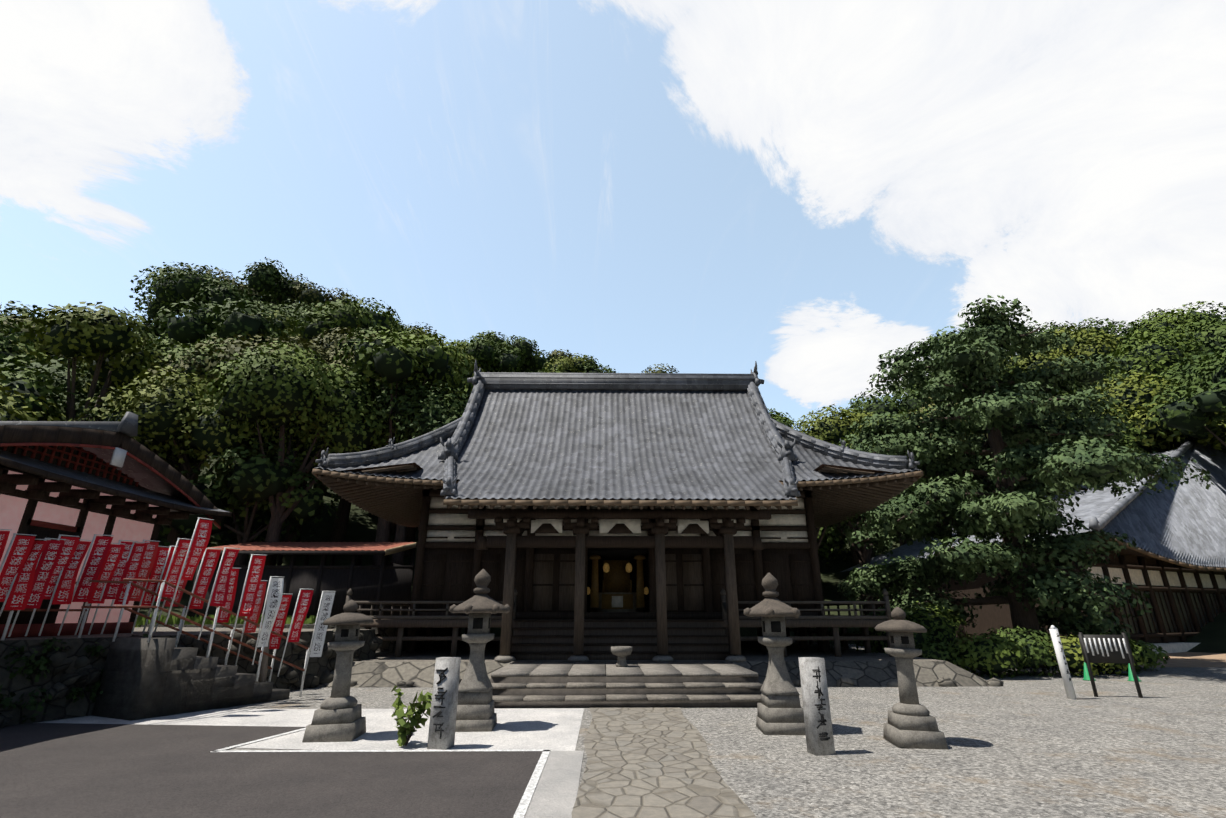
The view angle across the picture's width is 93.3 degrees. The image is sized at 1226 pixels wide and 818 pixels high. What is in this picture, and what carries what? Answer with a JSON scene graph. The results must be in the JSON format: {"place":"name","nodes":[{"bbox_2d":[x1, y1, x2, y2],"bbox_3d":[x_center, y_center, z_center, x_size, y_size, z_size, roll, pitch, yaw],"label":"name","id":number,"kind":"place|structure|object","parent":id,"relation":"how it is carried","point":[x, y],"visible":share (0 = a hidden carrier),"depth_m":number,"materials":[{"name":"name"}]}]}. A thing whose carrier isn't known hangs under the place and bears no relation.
{"place":"outdoors","nodes":[
{"label":"outdoors","id":0,"kind":"place"},
{"bbox_2d":[0,723,542,817],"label":"asphalt","id":1,"kind":"structure","parent":0,"point":[63,770],"depth_m":6.01,"materials":[{"name":"grey asphalt"}]},
{"bbox_2d":[210,728,549,817],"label":"painted lines","id":2,"kind":"object","parent":1,"relation":"on","point":[522,807],"visible":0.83,"depth_m":7.13,"materials":[{"name":"white paint"}]},
{"bbox_2d":[0,0,1225,430],"label":"sky","id":3,"kind":"structure","parent":0,"point":[809,192],"materials":[{"name":"blue"}]},
{"bbox_2d":[571,707,755,817],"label":"stone path","id":4,"kind":"structure","parent":0,"point":[649,763],"depth_m":6.20,"materials":[{"name":"beige stone"}]},
{"bbox_2d":[138,381,1225,652],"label":"hill terrain","id":5,"kind":"structure","parent":0,"point":[362,527],"depth_m":35.56,"materials":[{"name":"green plant"}]},
{"bbox_2d":[0,257,1225,567],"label":"hill forest","id":6,"kind":"object","parent":5,"relation":"on","point":[104,349],"visible":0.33,"depth_m":34.39,"materials":[{"name":"green plant"}]},
{"bbox_2d":[45,301,1225,642],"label":"trees","id":7,"kind":"object","parent":5,"relation":"on","point":[301,403],"visible":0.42,"depth_m":29.19,"materials":[{"name":"green plant"}]},
{"bbox_2d":[221,644,1225,817],"bbox_3d":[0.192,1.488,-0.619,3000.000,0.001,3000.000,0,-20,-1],"label":"ground","id":8,"kind":"structure","parent":0,"point":[1024,745],"depth_m":7.14,"materials":[{"name":"grey gravel"}]},
{"bbox_2d":[0,412,382,728],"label":"side building","id":9,"kind":"structure","parent":8,"relation":"on","point":[86,480],"depth_m":10.66,"materials":[{"name":"pink paint"}]},
{"bbox_2d":[0,634,147,722],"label":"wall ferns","id":10,"kind":"object","parent":9,"relation":"attached to","point":[43,661],"depth_m":9.16,"materials":[{"name":"green plant"}]},
{"bbox_2d":[0,517,335,680],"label":"banner flags","id":11,"kind":"object","parent":9,"relation":"on","point":[23,584],"visible":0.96,"depth_m":10.63},
{"bbox_2d":[135,614,317,627],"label":"bank grass","id":12,"kind":"structure","parent":8,"relation":"on","point":[173,620],"depth_m":19.55,"materials":[{"name":"green plant"}]},
{"bbox_2d":[259,598,269,682],"bbox_3d":[-6.947,4.788,11.578,0.341,1.934,0.126,-4,-20,12],"label":"banner flag","id":13,"kind":"object","parent":8,"relation":"on","point":[263,670],"visible":0.24,"depth_m":11.42,"materials":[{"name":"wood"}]},
{"bbox_2d":[137,542,452,651],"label":"storage shed","id":14,"kind":"structure","parent":8,"relation":"on","point":[386,580],"depth_m":22.76,"materials":[{"name":"brown wood"}]},
{"bbox_2d":[37,708,583,755],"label":"concrete pavement","id":15,"kind":"structure","parent":8,"relation":"on","point":[554,729],"depth_m":8.76,"materials":[{"name":"grey concrete"}]},
{"bbox_2d":[302,600,373,742],"bbox_3d":[-3.857,3.682,8.293,0.717,1.812,0.717,1,-19,-7],"label":"stone lantern","id":16,"kind":"object","parent":15,"relation":"on","point":[337,716],"visible":1,"depth_m":8.12,"materials":[{"name":"stone"}]},
{"bbox_2d":[391,685,431,746],"bbox_3d":[-2.687,4.059,7.680,0.516,0.700,0.642,12,-23,-31],"label":"shrub","id":17,"kind":"object","parent":15,"relation":"on","point":[405,728],"visible":0.98,"depth_m":7.56,"materials":[{"name":"green plant"}]},
{"bbox_2d":[427,657,460,749],"bbox_3d":[-2.196,3.817,7.548,0.270,1.060,0.204,-5,-20,13],"label":"stone marker","id":18,"kind":"object","parent":15,"relation":"on","point":[442,726],"visible":1,"depth_m":7.47,"materials":[{"name":"grey stone"}]},
{"bbox_2d":[449,569,509,731],"bbox_3d":[-2.119,3.693,9.055,0.940,2.301,0.920,1,-20,-3],"label":"stone lantern","id":19,"kind":"object","parent":15,"relation":"on","point":[475,709],"visible":1,"depth_m":8.85,"materials":[{"name":"stone"}]},
{"bbox_2d":[524,751,583,817],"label":"concrete slab","id":20,"kind":"structure","parent":8,"relation":"on","point":[555,793],"depth_m":5.67,"materials":[{"name":"grey concrete"}]},
{"bbox_2d":[316,640,1003,707],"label":"stone platform","id":21,"kind":"structure","parent":8,"relation":"on","point":[656,681],"depth_m":13.17,"materials":[{"name":"grey stone"}]},
{"bbox_2d":[312,463,923,659],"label":"hall","id":22,"kind":"structure","parent":21,"relation":"on","point":[644,579],"depth_m":17.18,"materials":[{"name":"wood"}]},
{"bbox_2d":[314,359,920,499],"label":"hall roof","id":23,"kind":"structure","parent":22,"relation":"on","point":[642,436],"depth_m":18.75,"materials":[{"name":"grey tile"}]},
{"bbox_2d":[611,646,631,666],"bbox_3d":[0.195,5.580,13.051,0.490,0.410,0.490,0,-20,-1],"label":"stone basin","id":24,"kind":"object","parent":21,"relation":"on","point":[621,653],"visible":1,"depth_m":12.93,"materials":[{"name":"stone"}]},
{"bbox_2d":[744,573,805,734],"bbox_3d":[2.474,3.649,8.823,0.911,2.228,0.896,-1,-20,1],"label":"stone lantern","id":25,"kind":"object","parent":8,"relation":"on","point":[780,711],"visible":1,"depth_m":8.62,"materials":[{"name":"stone"}]},
{"bbox_2d":[798,657,834,755],"bbox_3d":[2.550,3.706,7.264,0.260,1.080,0.204,4,-20,-12],"label":"stone marker","id":26,"kind":"object","parent":8,"relation":"on","point":[817,719],"visible":1,"depth_m":7.19,"materials":[{"name":"grey stone"}]},
{"bbox_2d":[875,607,947,748],"bbox_3d":[3.987,3.595,7.886,0.675,1.707,0.675,0,-19,5],"label":"stone lantern","id":27,"kind":"object","parent":8,"relation":"on","point":[912,722],"visible":1,"depth_m":7.72,"materials":[{"name":"stone"}]},
{"bbox_2d":[806,295,1213,667],"bbox_3d":[13.454,2.828,22.186,11.197,12.765,12.350,14,-24,-35],"label":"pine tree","id":28,"kind":"object","parent":8,"relation":"on","point":[1011,505],"visible":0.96,"depth_m":20.04,"materials":[{"name":"green plant"}]},
{"bbox_2d":[854,601,1169,678],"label":"shrubs","id":29,"kind":"object","parent":8,"relation":"on","point":[995,653],"visible":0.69,"depth_m":16.10,"materials":[{"name":"green plant"}]},
{"bbox_2d":[841,438,1225,653],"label":"temple quarters","id":30,"kind":"structure","parent":8,"relation":"on","point":[1181,529],"depth_m":28.56,"materials":[{"name":"tile"}]},
{"bbox_2d":[1049,625,1076,699],"bbox_3d":[9.181,5.160,11.830,0.110,1.390,0.115,4,-20,-21],"label":"wooden post","id":31,"kind":"object","parent":8,"relation":"on","point":[1063,665],"visible":1,"depth_m":11.79,"materials":[{"name":"paint"}]},
{"bbox_2d":[1078,632,1142,697],"bbox_3d":[10.360,5.323,12.070,0.900,1.240,0.051,-4,-20,11],"label":"notice board","id":32,"kind":"object","parent":8,"relation":"on","point":[1105,648],"visible":1,"depth_m":12.13,"materials":[{"name":"white paint"}]},
{"bbox_2d":[1082,662,1141,681],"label":"traffic cones","id":33,"kind":"object","parent":8,"relation":"on","point":[1087,677],"visible":0.52,"depth_m":14.85,"materials":[{"name":"green plastic"}]},
{"bbox_2d":[1139,652,1225,666],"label":"soil patch","id":34,"kind":"object","parent":8,"relation":"on","point":[1189,659],"depth_m":21.20,"materials":[{"name":"brown soil"}]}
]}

